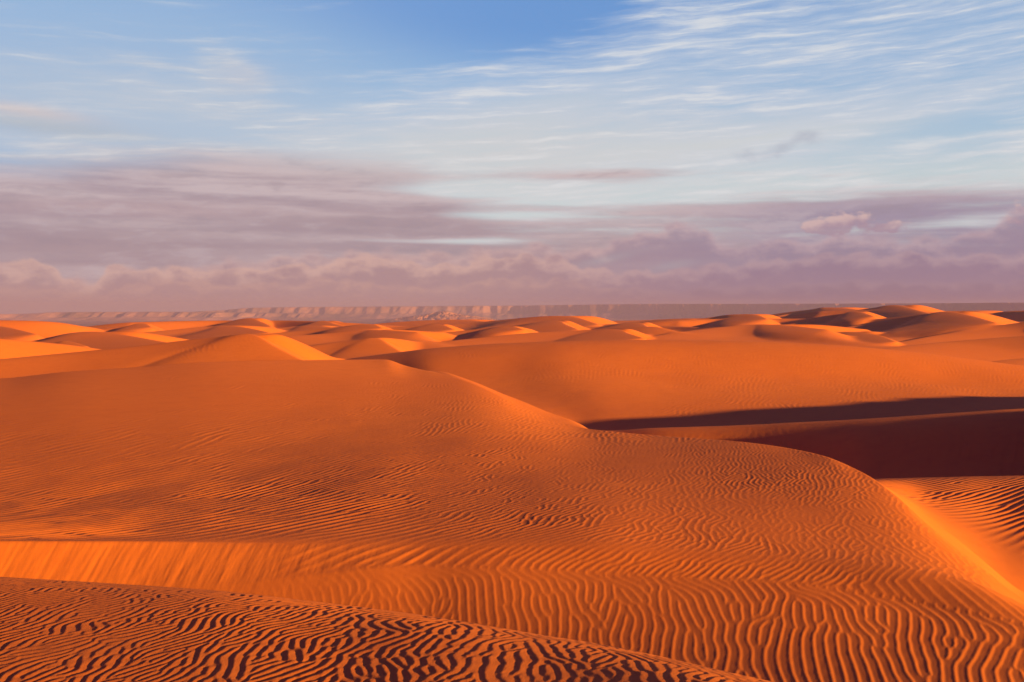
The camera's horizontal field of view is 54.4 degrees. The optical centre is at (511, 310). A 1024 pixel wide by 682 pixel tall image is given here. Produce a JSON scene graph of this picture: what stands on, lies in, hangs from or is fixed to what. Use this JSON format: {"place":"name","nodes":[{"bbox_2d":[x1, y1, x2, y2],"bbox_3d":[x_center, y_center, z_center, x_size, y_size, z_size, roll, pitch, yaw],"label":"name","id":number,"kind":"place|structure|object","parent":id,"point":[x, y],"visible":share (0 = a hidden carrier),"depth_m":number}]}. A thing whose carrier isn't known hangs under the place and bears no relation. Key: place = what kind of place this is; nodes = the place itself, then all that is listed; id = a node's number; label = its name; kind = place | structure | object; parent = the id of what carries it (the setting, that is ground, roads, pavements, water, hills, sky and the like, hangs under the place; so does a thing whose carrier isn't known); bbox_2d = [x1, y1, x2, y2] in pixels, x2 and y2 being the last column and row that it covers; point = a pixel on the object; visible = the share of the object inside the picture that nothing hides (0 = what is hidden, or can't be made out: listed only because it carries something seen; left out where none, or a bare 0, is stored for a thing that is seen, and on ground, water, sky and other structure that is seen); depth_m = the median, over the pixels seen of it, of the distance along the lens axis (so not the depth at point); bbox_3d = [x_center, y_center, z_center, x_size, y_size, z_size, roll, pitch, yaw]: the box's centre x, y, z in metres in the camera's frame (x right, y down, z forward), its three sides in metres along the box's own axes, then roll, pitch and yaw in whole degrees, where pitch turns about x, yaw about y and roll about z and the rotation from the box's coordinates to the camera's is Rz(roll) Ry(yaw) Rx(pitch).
{"place":"outdoors","nodes":[
{"label":"outdoors","id":0,"kind":"place"},
{"bbox_2d":[0,312,312,321],"bbox_3d":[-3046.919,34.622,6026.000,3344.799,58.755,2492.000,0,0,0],"label":"escarpment","id":1,"kind":"structure","parent":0,"point":[132,316],"depth_m":6216.42},
{"bbox_2d":[48,318,655,326],"bbox_3d":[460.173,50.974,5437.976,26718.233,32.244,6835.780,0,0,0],"label":"desert plain","id":2,"kind":"structure","parent":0,"point":[344,320],"depth_m":5833.15},
{"bbox_2d":[0,577,772,681],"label":"foreground dune","id":3,"kind":"structure","parent":0,"point":[62,631],"depth_m":5.09},
{"bbox_2d":[381,311,496,322],"bbox_3d":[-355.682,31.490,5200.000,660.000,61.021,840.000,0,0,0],"label":"rocky hill","id":4,"kind":"structure","parent":0,"point":[442,315],"depth_m":5013.40},
{"bbox_2d":[0,359,1023,681],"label":"sand dune","id":5,"kind":"structure","parent":0,"point":[380,483],"depth_m":15.51},
{"bbox_2d":[0,334,1023,451],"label":"broad dune","id":6,"kind":"structure","parent":0,"point":[810,397],"depth_m":92.41},
{"bbox_2d":[0,305,1023,365],"bbox_3d":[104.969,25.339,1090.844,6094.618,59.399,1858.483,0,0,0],"label":"dune field","id":7,"kind":"structure","parent":0,"point":[991,336],"depth_m":331.01},
{"bbox_2d":[0,0,1023,313],"label":"sky","id":8,"kind":"structure","parent":0,"point":[156,155]},
{"bbox_2d":[196,303,1023,318],"bbox_3d":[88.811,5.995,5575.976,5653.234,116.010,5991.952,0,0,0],"label":"escarpment","id":9,"kind":"structure","parent":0,"point":[642,311],"depth_m":7583.16},
{"bbox_2d":[801,443,1023,591],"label":"sand hollow","id":10,"kind":"object","parent":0,"point":[971,497],"visible":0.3,"depth_m":24.93}
]}

